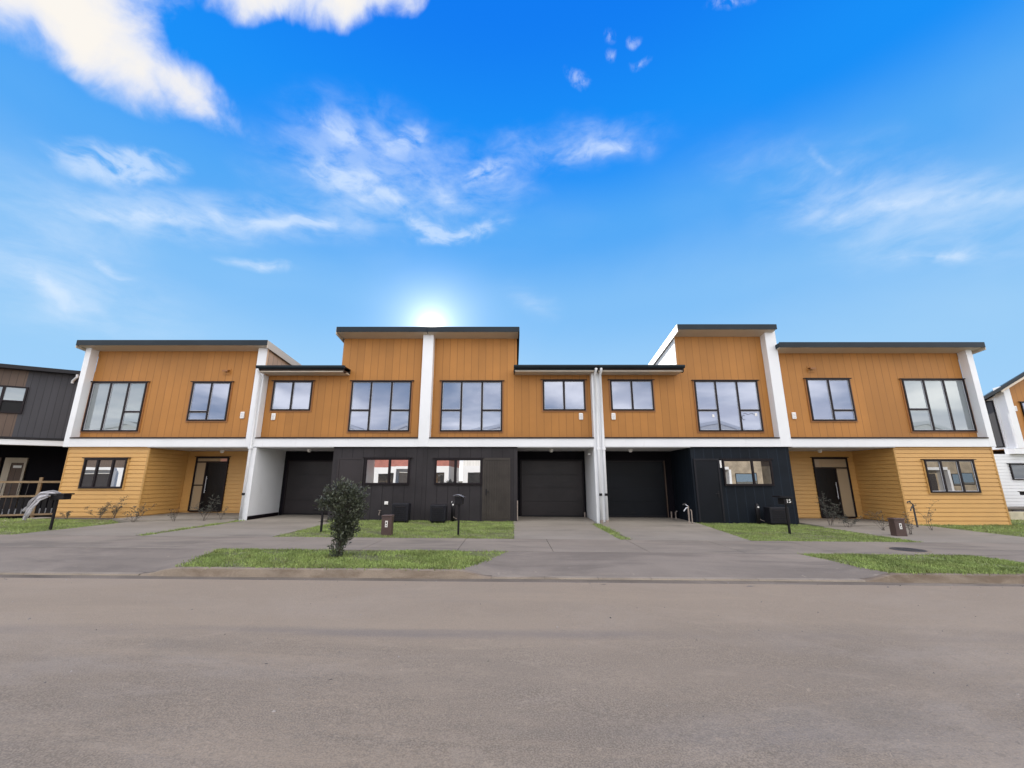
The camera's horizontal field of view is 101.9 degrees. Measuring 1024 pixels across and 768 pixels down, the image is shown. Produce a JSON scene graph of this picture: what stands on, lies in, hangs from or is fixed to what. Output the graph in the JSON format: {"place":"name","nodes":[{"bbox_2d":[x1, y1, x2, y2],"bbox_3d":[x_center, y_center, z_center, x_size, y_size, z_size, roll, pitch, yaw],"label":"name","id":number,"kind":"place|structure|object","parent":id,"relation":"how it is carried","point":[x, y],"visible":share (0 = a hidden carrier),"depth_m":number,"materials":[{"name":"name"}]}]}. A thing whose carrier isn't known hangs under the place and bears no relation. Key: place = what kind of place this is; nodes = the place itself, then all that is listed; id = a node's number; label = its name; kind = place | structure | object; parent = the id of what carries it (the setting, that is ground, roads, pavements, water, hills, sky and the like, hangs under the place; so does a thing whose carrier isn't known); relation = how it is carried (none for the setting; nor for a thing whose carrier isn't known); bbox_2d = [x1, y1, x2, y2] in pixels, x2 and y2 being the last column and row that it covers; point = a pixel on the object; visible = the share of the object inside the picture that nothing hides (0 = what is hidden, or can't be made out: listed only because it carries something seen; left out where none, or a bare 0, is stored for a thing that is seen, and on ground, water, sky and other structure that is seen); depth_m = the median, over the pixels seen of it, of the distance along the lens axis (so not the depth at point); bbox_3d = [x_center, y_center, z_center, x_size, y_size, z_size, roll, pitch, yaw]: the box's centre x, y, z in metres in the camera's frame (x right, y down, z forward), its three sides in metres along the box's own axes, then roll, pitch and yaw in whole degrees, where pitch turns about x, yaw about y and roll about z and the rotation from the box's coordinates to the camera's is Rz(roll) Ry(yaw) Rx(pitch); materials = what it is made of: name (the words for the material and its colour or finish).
{"place":"outdoors","nodes":[
{"label":"outdoors","id":0,"kind":"place"},
{"bbox_2d":[0,518,119,534],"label":"grass","id":1,"kind":"structure","parent":0,"point":[33,526],"depth_m":13.33,"materials":[{"name":"green plant"}]},
{"bbox_2d":[0,477,60,517],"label":"timber fence","id":2,"kind":"object","parent":1,"relation":"on","point":[18,511],"visible":0.67,"depth_m":16.58,"materials":[{"name":"brown wood"}]},
{"bbox_2d":[48,493,74,529],"bbox_3d":[-13.380,3.818,12.223,0.460,1.170,0.300,0,-13,0],"label":"mailbox","id":3,"kind":"object","parent":1,"relation":"on","point":[56,497],"visible":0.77,"depth_m":12.21,"materials":[{"name":"black metal"}]},
{"bbox_2d":[22,490,60,520],"bbox_3d":[-13.800,3.529,12.109,0.868,0.839,0.400,0,-13,0],"label":"crumpled sheet","id":4,"kind":"object","parent":3,"relation":"hanging from","point":[32,503],"visible":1,"depth_m":12.08,"materials":[{"name":"white plastic"}]},
{"bbox_2d":[28,517,112,519],"bbox_3d":[-16.175,5.164,15.412,3.650,0.374,0.840,0,-13,0],"label":"front bed","id":5,"kind":"object","parent":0,"point":[77,518],"visible":0.23,"depth_m":15.44,"materials":[{"name":"soil"}]},
{"bbox_2d":[60,511,72,518],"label":"shrub","id":6,"kind":"object","parent":5,"relation":"on","point":[68,513],"visible":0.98,"depth_m":15.25,"materials":[{"name":"brown plant"}]},
{"bbox_2d":[84,502,110,518],"bbox_3d":[-15.380,4.704,15.418,0.449,0.626,0.727,-6,-14,25],"label":"shrub","id":7,"kind":"object","parent":5,"relation":"on","point":[102,512],"visible":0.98,"depth_m":15.53,"materials":[{"name":"brown plant"}]},
{"bbox_2d":[109,495,128,518],"bbox_3d":[-14.781,4.627,15.603,0.863,0.867,0.520,-6,-14,23],"label":"shrub","id":8,"kind":"object","parent":5,"relation":"on","point":[115,509],"visible":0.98,"depth_m":15.56,"materials":[{"name":"brown plant"}]},
{"bbox_2d":[0,547,215,572],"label":"crossing","id":9,"kind":"object","parent":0,"point":[50,559],"visible":0.88,"depth_m":8.04,"materials":[{"name":"concrete"}]},
{"bbox_2d":[0,571,144,575],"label":"crossing lip","id":10,"kind":"object","parent":9,"relation":"on","point":[69,573],"visible":1,"depth_m":7.08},
{"bbox_2d":[13,519,237,535],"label":"entry path","id":11,"kind":"structure","parent":0,"point":[130,528],"depth_m":12.51,"materials":[{"name":"concrete"}]},
{"bbox_2d":[122,503,154,521],"bbox_3d":[-12.953,4.465,14.388,0.665,0.663,0.774,0,-13,0],"label":"shrub","id":12,"kind":"object","parent":11,"relation":"on","point":[136,514],"visible":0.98,"depth_m":14.33,"materials":[{"name":"brown plant"}]},
{"bbox_2d":[168,507,178,520],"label":"shrub","id":13,"kind":"object","parent":11,"relation":"on","point":[174,516],"visible":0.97,"depth_m":14.53,"materials":[{"name":"brown plant"}]},
{"bbox_2d":[191,494,220,520],"bbox_3d":[-10.972,4.453,14.969,0.763,0.979,0.771,0,-13,0],"label":"shrub","id":14,"kind":"object","parent":11,"relation":"on","point":[207,506],"visible":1,"depth_m":15.05,"materials":[{"name":"green plant"}]},
{"bbox_2d":[113,512,239,522],"bbox_3d":[-12.300,5.321,16.073,4.000,0.432,3.680,0,-13,0],"label":"entry step","id":15,"kind":"object","parent":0,"point":[180,516],"visible":0.38,"depth_m":15.62,"materials":[{"name":"concrete"}]},
{"bbox_2d":[136,519,244,535],"bbox_3d":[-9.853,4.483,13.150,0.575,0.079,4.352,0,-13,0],"label":"grass","id":16,"kind":"structure","parent":0,"point":[209,524],"depth_m":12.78,"materials":[{"name":"green plant"}]},
{"bbox_2d":[145,515,328,536],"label":"driveway","id":17,"kind":"structure","parent":0,"point":[283,524],"depth_m":12.96,"materials":[{"name":"concrete"}]},
{"bbox_2d":[175,547,507,575],"bbox_3d":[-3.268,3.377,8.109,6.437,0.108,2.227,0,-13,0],"label":"grass","id":18,"kind":"structure","parent":0,"point":[434,559],"depth_m":7.92,"materials":[{"name":"green plant"}]},
{"bbox_2d":[313,476,369,557],"bbox_3d":[-3.482,2.735,8.450,1.122,1.728,0.795,6,-14,-24],"label":"sapling","id":19,"kind":"object","parent":18,"relation":"on","point":[344,501],"visible":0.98,"depth_m":8.40,"materials":[{"name":"green plant"}]},
{"bbox_2d":[275,519,515,538],"bbox_3d":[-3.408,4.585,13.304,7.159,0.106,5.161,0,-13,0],"label":"grass","id":20,"kind":"structure","parent":0,"point":[485,526],"depth_m":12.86,"materials":[{"name":"green plant"}]},
{"bbox_2d":[317,495,325,531],"bbox_3d":[-5.490,3.880,12.209,0.460,1.170,0.300,0,-13,0],"label":"mailbox","id":21,"kind":"object","parent":20,"relation":"on","point":[322,517],"visible":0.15,"depth_m":12.17,"materials":[{"name":"black metal"}]},
{"bbox_2d":[381,515,393,535],"bbox_3d":[-3.480,3.982,11.600,0.304,0.630,0.250,0,-13,0],"label":"utility cabinet","id":22,"kind":"object","parent":20,"relation":"on","point":[387,525],"visible":0.82,"depth_m":11.51,"materials":[{"name":"brown plastic"}]},
{"bbox_2d":[392,503,410,522],"bbox_3d":[-4.020,4.690,15.072,0.600,0.710,0.415,0,-13,0],"label":"outdoor unit","id":23,"kind":"object","parent":20,"relation":"on","point":[401,511],"visible":0.83,"depth_m":14.91,"materials":[{"name":"black metal"}]},
{"bbox_2d":[430,504,446,522],"bbox_3d":[-2.660,4.720,15.066,0.560,0.670,0.415,0,-13,0],"label":"outdoor unit","id":24,"kind":"object","parent":20,"relation":"on","point":[438,512],"visible":0.93,"depth_m":14.89,"materials":[{"name":"black metal"}]},
{"bbox_2d":[451,501,456,520],"bbox_3d":[-2.170,4.738,15.482,0.158,0.730,0.261,10,-16,-37],"label":"gas bottle","id":25,"kind":"object","parent":20,"relation":"on","point":[453,518],"visible":0.93,"depth_m":15.47,"materials":[{"name":"black metal"}]},
{"bbox_2d":[454,494,464,534],"bbox_3d":[-1.500,3.757,11.714,0.300,1.250,0.420,0,-13,0],"label":"mailbox","id":26,"kind":"object","parent":20,"relation":"on","point":[459,499],"visible":0.84,"depth_m":11.67,"materials":[{"name":"black metal"}]},
{"bbox_2d":[23,572,812,583],"bbox_3d":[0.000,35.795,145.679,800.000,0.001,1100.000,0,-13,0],"label":"ground","id":27,"kind":"structure","parent":0,"point":[491,578],"depth_m":8.39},
{"bbox_2d":[55,340,300,517],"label":"terraced house","id":28,"kind":"structure","parent":27,"relation":"on","point":[164,426],"depth_m":16.96,"materials":[{"name":"wood"}]},
{"bbox_2d":[77,458,129,489],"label":"window","id":29,"kind":"structure","parent":28,"relation":"in","point":[96,473],"depth_m":16.10,"materials":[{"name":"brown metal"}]},
{"bbox_2d":[80,381,149,432],"bbox_3d":[-16.190,0.923,16.942,2.440,2.118,0.095,0,-13,0],"label":"window","id":30,"kind":"structure","parent":28,"relation":"in","point":[111,406],"depth_m":16.95,"materials":[{"name":"clear glass"}]},
{"bbox_2d":[185,381,233,421],"bbox_3d":[-12.375,0.714,16.991,1.770,1.688,0.095,0,-13,0],"label":"window","id":31,"kind":"structure","parent":28,"relation":"in","point":[209,401],"depth_m":17.00,"materials":[{"name":"clear glass"}]},
{"bbox_2d":[201,463,226,509],"bbox_3d":[-12.918,4.427,18.006,0.829,1.996,0.129,0,-13,0],"label":"door","id":32,"kind":"structure","parent":28,"relation":"in","point":[215,475],"depth_m":18.02,"materials":[{"name":"black wood"}]},
{"bbox_2d":[239,327,434,522],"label":"terraced house","id":33,"kind":"structure","parent":27,"relation":"on","point":[363,412],"depth_m":16.92,"materials":[{"name":"wood"}]},
{"bbox_2d":[269,380,315,411],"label":"window","id":34,"kind":"structure","parent":33,"relation":"in","point":[286,395],"depth_m":17.05,"materials":[{"name":"clear glass"}]},
{"bbox_2d":[282,461,332,514],"bbox_3d":[-8.425,4.479,18.040,2.850,2.273,0.070,0,-13,0],"label":"garage door","id":35,"kind":"structure","parent":33,"relation":"in","point":[300,491],"depth_m":18.04,"materials":[{"name":"metal"}]},
{"bbox_2d":[337,459,361,515],"bbox_3d":[-6.280,4.019,15.995,0.880,2.202,0.040,0,-13,0],"label":"door","id":36,"kind":"structure","parent":33,"relation":"in","point":[350,469],"depth_m":16.13,"materials":[{"name":"metal"}]},
{"bbox_2d":[347,380,413,432],"bbox_3d":[-5.370,0.904,16.947,2.640,2.158,0.095,0,-13,0],"label":"window","id":37,"kind":"structure","parent":33,"relation":"in","point":[375,406],"depth_m":16.95,"materials":[{"name":"clear glass"}]},
{"bbox_2d":[363,457,412,484],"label":"window","id":38,"kind":"structure","parent":33,"relation":"in","point":[377,470],"depth_m":16.13,"materials":[{"name":"clear glass"}]},
{"bbox_2d":[0,575,1023,585],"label":"gutter","id":39,"kind":"object","parent":27,"relation":"on","point":[505,580],"visible":1,"depth_m":6.97,"materials":[{"name":"concrete"}]},
{"bbox_2d":[139,566,491,578],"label":"kerb","id":40,"kind":"structure","parent":39,"relation":"on","point":[321,572],"depth_m":7.08,"materials":[{"name":"concrete"}]},
{"bbox_2d":[492,576,865,581],"bbox_3d":[2.825,3.333,7.113,6.344,0.077,0.125,0,-13,0],"label":"crossing lip","id":41,"kind":"object","parent":39,"relation":"on","point":[685,578],"visible":1,"depth_m":7.07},
{"bbox_2d":[862,573,1023,583],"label":"kerb","id":42,"kind":"structure","parent":39,"relation":"on","point":[951,578],"depth_m":7.07,"materials":[{"name":"concrete"}]},
{"bbox_2d":[799,518,913,526],"bbox_3d":[12.925,5.554,16.137,4.050,0.412,3.450,0,-13,0],"label":"entry step","id":43,"kind":"object","parent":27,"relation":"on","point":[821,522],"visible":0.39,"depth_m":15.89,"materials":[{"name":"concrete"}]},
{"bbox_2d":[815,493,842,525],"bbox_3d":[11.378,4.495,14.925,0.788,1.234,1.153,0,-13,0],"label":"shrub","id":44,"kind":"object","parent":43,"relation":"on","point":[823,504],"visible":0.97,"depth_m":14.86,"materials":[{"name":"green plant"}]},
{"bbox_2d":[1007,506,1023,511],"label":"raised bed","id":45,"kind":"object","parent":27,"relation":"on","point":[1010,508],"visible":0.2,"depth_m":19.43,"materials":[{"name":"white wood"}]},
{"bbox_2d":[1009,512,1023,519],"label":"retaining wall","id":46,"kind":"structure","parent":27,"relation":"on","point":[1016,515],"depth_m":18.84,"materials":[{"name":"beige concrete"}]},
{"bbox_2d":[0,578,1023,767],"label":"road","id":47,"kind":"structure","parent":0,"point":[833,684],"depth_m":3.55,"materials":[{"name":"grey asphalt"}]},
{"bbox_2d":[0,534,1023,562],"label":"footpath","id":48,"kind":"structure","parent":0,"point":[503,545],"depth_m":9.91,"materials":[{"name":"concrete"}]},
{"bbox_2d":[885,547,931,552],"bbox_3d":[9.200,3.849,9.660,0.800,0.017,0.800,0,-13,0],"label":"manhole cover","id":49,"kind":"object","parent":48,"relation":"on","point":[903,549],"visible":1,"depth_m":9.62,"materials":[{"name":"metal"}]},
{"bbox_2d":[0,0,1023,395],"label":"sky","id":50,"kind":"structure","parent":0,"point":[593,179],"materials":[{"name":"blue"}]},
{"bbox_2d":[420,327,608,523],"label":"terraced house","id":51,"kind":"structure","parent":0,"point":[511,439],"depth_m":16.91,"materials":[{"name":"wood"}]},
{"bbox_2d":[433,458,482,484],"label":"window","id":52,"kind":"structure","parent":51,"relation":"in","point":[448,471],"depth_m":16.12,"materials":[{"name":"clear glass"}]},
{"bbox_2d":[439,380,504,432],"bbox_3d":[-1.650,0.904,16.947,2.680,2.158,0.095,0,-13,0],"label":"window","id":53,"kind":"structure","parent":51,"relation":"in","point":[466,406],"depth_m":16.95,"materials":[{"name":"clear glass"}]},
{"bbox_2d":[484,460,507,518],"bbox_3d":[-0.600,4.043,15.948,0.920,2.210,0.121,0,-13,0],"label":"door","id":54,"kind":"structure","parent":51,"relation":"in","point":[496,471],"depth_m":15.95,"materials":[{"name":"black wood"}]},
{"bbox_2d":[520,460,584,516],"bbox_3d":[1.745,4.508,18.033,2.750,2.374,0.070,0,-13,0],"label":"garage door","id":55,"kind":"structure","parent":51,"relation":"in","point":[533,487],"depth_m":18.02,"materials":[{"name":"metal"}]},
{"bbox_2d":[541,379,586,411],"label":"window","id":56,"kind":"structure","parent":51,"relation":"in","point":[558,395],"depth_m":17.05,"materials":[{"name":"clear glass"}]},
{"bbox_2d":[5,578,1023,741],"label":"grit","id":57,"kind":"object","parent":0,"point":[488,661],"visible":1,"depth_m":4.88,"materials":[{"name":"grey gravel"}]},
{"bbox_2d":[514,516,619,539],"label":"driveway","id":58,"kind":"structure","parent":0,"point":[555,527],"depth_m":13.19,"materials":[{"name":"concrete"}]},
{"bbox_2d":[593,523,630,539],"bbox_3d":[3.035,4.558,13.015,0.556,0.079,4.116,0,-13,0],"label":"grass","id":59,"kind":"structure","parent":0,"point":[604,528],"depth_m":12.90,"materials":[{"name":"green plant"}]},
{"bbox_2d":[601,517,749,540],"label":"driveway","id":60,"kind":"structure","parent":0,"point":[638,528],"depth_m":13.22,"materials":[{"name":"concrete"}]},
{"bbox_2d":[682,503,692,523],"bbox_3d":[6.499,4.821,15.414,0.354,0.778,0.129,3,-13,-13],"label":"standpipe","id":61,"kind":"object","parent":60,"relation":"on","point":[687,507],"visible":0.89,"depth_m":15.39,"materials":[{"name":"metal"}]},
{"bbox_2d":[464,551,887,578],"bbox_3d":[2.825,3.494,8.095,7.550,0.153,1.870,0,-13,0],"label":"crossing","id":62,"kind":"object","parent":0,"point":[662,564],"visible":1,"depth_m":7.85,"materials":[{"name":"concrete"}]},
{"bbox_2d":[597,324,799,524],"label":"terraced house","id":63,"kind":"structure","parent":0,"point":[688,415],"depth_m":16.96,"materials":[{"name":"wood"}]},
{"bbox_2d":[608,379,655,411],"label":"window","id":64,"kind":"structure","parent":63,"relation":"in","point":[625,395],"depth_m":17.05,"materials":[{"name":"clear glass"}]},
{"bbox_2d":[606,461,667,516],"bbox_3d":[5.215,4.532,18.027,2.930,2.382,0.070,0,-13,0],"label":"garage door","id":65,"kind":"structure","parent":63,"relation":"in","point":[619,474],"depth_m":18.01,"materials":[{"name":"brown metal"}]},
{"bbox_2d":[695,460,723,521],"bbox_3d":[7.575,4.097,15.944,0.850,2.296,0.106,0,-13,0],"label":"door","id":66,"kind":"structure","parent":63,"relation":"in","point":[709,492],"depth_m":15.95,"materials":[{"name":"black wood"}]},
{"bbox_2d":[691,380,764,432],"bbox_3d":[8.820,0.894,16.949,2.780,2.178,0.095,0,-13,0],"label":"window","id":67,"kind":"structure","parent":63,"relation":"in","point":[721,406],"depth_m":16.95,"materials":[{"name":"clear glass"}]},
{"bbox_2d":[722,459,774,485],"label":"window","id":68,"kind":"structure","parent":63,"relation":"in","point":[736,472],"depth_m":16.11,"materials":[{"name":"clear glass"}]},
{"bbox_2d":[699,523,921,542],"bbox_3d":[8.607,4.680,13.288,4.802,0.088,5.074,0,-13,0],"label":"grass","id":69,"kind":"structure","parent":0,"point":[760,529],"depth_m":12.62,"materials":[{"name":"green plant"}]},
{"bbox_2d":[755,503,764,523],"bbox_3d":[9.230,4.839,15.510,0.158,0.730,0.261,10,-16,-37],"label":"gas bottle","id":70,"kind":"object","parent":69,"relation":"on","point":[757,513],"visible":1,"depth_m":15.51,"materials":[{"name":"black metal"}]},
{"bbox_2d":[763,507,790,524],"bbox_3d":[9.750,4.873,15.287,0.720,0.670,0.415,0,-13,0],"label":"outdoor unit","id":71,"kind":"object","parent":69,"relation":"on","point":[774,515],"visible":0.81,"depth_m":15.13,"materials":[{"name":"black metal"}]},
{"bbox_2d":[772,496,794,534],"bbox_3d":[8.300,4.036,12.578,0.420,1.255,0.410,0,-13,0],"label":"mailbox","id":72,"kind":"object","parent":69,"relation":"on","point":[785,500],"visible":0.94,"depth_m":12.55,"materials":[{"name":"black metal"}]},
{"bbox_2d":[762,342,1011,524],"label":"terraced house","id":73,"kind":"structure","parent":0,"point":[889,429],"depth_m":16.92,"materials":[{"name":"wood"}]},
{"bbox_2d":[816,469,841,515],"bbox_3d":[13.678,4.675,17.948,0.829,1.996,0.129,0,-13,0],"label":"door","id":74,"kind":"structure","parent":73,"relation":"in","point":[826,478],"depth_m":17.97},
{"bbox_2d":[803,378,857,421],"bbox_3d":[13.055,0.646,17.006,1.970,1.828,0.095,0,-13,0],"label":"window","id":75,"kind":"structure","parent":73,"relation":"in","point":[829,399],"depth_m":17.02,"materials":[{"name":"clear glass"}]},
{"bbox_2d":[899,378,977,432],"bbox_3d":[17.400,0.865,16.956,2.740,2.238,0.095,0,-13,0],"label":"window","id":76,"kind":"structure","parent":73,"relation":"in","point":[932,405],"depth_m":16.96,"materials":[{"name":"clear glass"}]},
{"bbox_2d":[920,459,981,493],"bbox_3d":[17.020,3.575,16.070,2.100,1.318,0.095,0,-13,0],"label":"window","id":77,"kind":"structure","parent":73,"relation":"in","point":[943,476],"depth_m":16.08,"materials":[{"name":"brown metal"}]},
{"bbox_2d":[801,552,1023,574],"bbox_3d":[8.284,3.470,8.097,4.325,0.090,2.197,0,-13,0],"label":"grass","id":78,"kind":"structure","parent":0,"point":[931,565],"depth_m":8.00,"materials":[{"name":"green plant"}]},
{"bbox_2d":[825,525,1023,542],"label":"driveway","id":79,"kind":"structure","parent":0,"point":[927,534],"depth_m":12.49,"materials":[{"name":"concrete"}]},
{"bbox_2d":[259,522,1002,535],"bbox_3d":[2.590,4.892,14.373,24.620,0.197,3.814,0,-13,0],"label":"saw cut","id":80,"kind":"object","parent":79,"relation":"on","point":[661,531],"visible":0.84,"depth_m":12.81,"materials":[{"name":"grey concrete"}]},
{"bbox_2d":[837,512,862,526],"bbox_3d":[11.749,4.786,14.611,0.810,0.536,0.597,0,-13,0],"label":"shrub","id":81,"kind":"object","parent":79,"relation":"on","point":[845,517],"visible":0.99,"depth_m":14.56,"materials":[{"name":"green plant"}]},
{"bbox_2d":[866,511,888,529],"bbox_3d":[12.190,4.479,13.615,1.058,0.689,0.625,-9,-16,35],"label":"shrub","id":82,"kind":"object","parent":79,"relation":"on","point":[877,520],"visible":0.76,"depth_m":13.66,"materials":[{"name":"brown plant"}]},
{"bbox_2d":[887,518,907,535],"bbox_3d":[11.420,4.282,12.301,0.334,0.600,0.250,0,-13,0],"label":"utility cabinet","id":83,"kind":"object","parent":79,"relation":"on","point":[897,526],"visible":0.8,"depth_m":12.23,"materials":[{"name":"brown plastic"}]},
{"bbox_2d":[901,512,914,533],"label":"shrub","id":84,"kind":"object","parent":79,"relation":"on","point":[908,524],"visible":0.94,"depth_m":12.63,"materials":[{"name":"brown plant"}]},
{"bbox_2d":[907,501,918,526],"bbox_3d":[14.274,4.657,14.829,0.257,0.960,0.119,5,-14,-19],"label":"standpipe","id":85,"kind":"object","parent":79,"relation":"on","point":[913,507],"visible":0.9,"depth_m":14.82,"materials":[{"name":"metal"}]},
{"bbox_2d":[910,500,938,529],"bbox_3d":[13.882,4.374,13.838,0.904,1.019,0.778,0,-13,0],"label":"shrub","id":86,"kind":"object","parent":79,"relation":"on","point":[930,514],"visible":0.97,"depth_m":13.93,"materials":[{"name":"brown plant"}]},
{"bbox_2d":[919,519,1023,536],"bbox_3d":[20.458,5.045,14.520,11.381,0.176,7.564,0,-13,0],"label":"grass","id":87,"kind":"structure","parent":0,"point":[999,528],"depth_m":14.62,"materials":[{"name":"green plant"}]},
{"bbox_2d":[972,555,1023,561],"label":"crossing","id":88,"kind":"object","parent":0,"point":[1018,558],"visible":0.76,"depth_m":8.80,"materials":[{"name":"concrete"}]},
{"bbox_2d":[977,372,1023,505],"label":"neighbour house","id":89,"kind":"structure","parent":0,"point":[1004,402],"depth_m":21.85,"materials":[{"name":"white paint"}]},
{"bbox_2d":[985,400,1004,447],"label":"window","id":90,"kind":"structure","parent":89,"relation":"in","point":[992,414],"depth_m":22.32,"materials":[{"name":"clear glass"}]},
{"bbox_2d":[1006,463,1023,479],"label":"window","id":91,"kind":"structure","parent":89,"relation":"in","point":[1016,469],"depth_m":21.35,"materials":[{"name":"clear glass"}]},
{"bbox_2d":[1019,401,1023,416],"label":"window","id":92,"kind":"structure","parent":89,"relation":"in","point":[1021,402],"depth_m":22.27,"materials":[{"name":"brown metal"}]},
{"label":"far ground","id":93,"kind":"structure","parent":0,"visible":0},
{"bbox_2d":[0,363,94,518],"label":"neighbour house","id":94,"kind":"structure","parent":93,"relation":"on","point":[36,403],"depth_m":17.97,"materials":[{"name":"black paint"}]},
{"bbox_2d":[2,463,23,508],"bbox_3d":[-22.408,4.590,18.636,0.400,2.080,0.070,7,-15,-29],"label":"door","id":95,"kind":"structure","parent":94,"relation":"in","point":[14,473],"depth_m":18.66,"materials":[{"name":"brown wood"}]},
{"bbox_2d":[0,385,28,413],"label":"window","id":96,"kind":"structure","parent":94,"relation":"in","point":[12,398],"depth_m":17.38,"materials":[{"name":"clear glass"}]}
]}

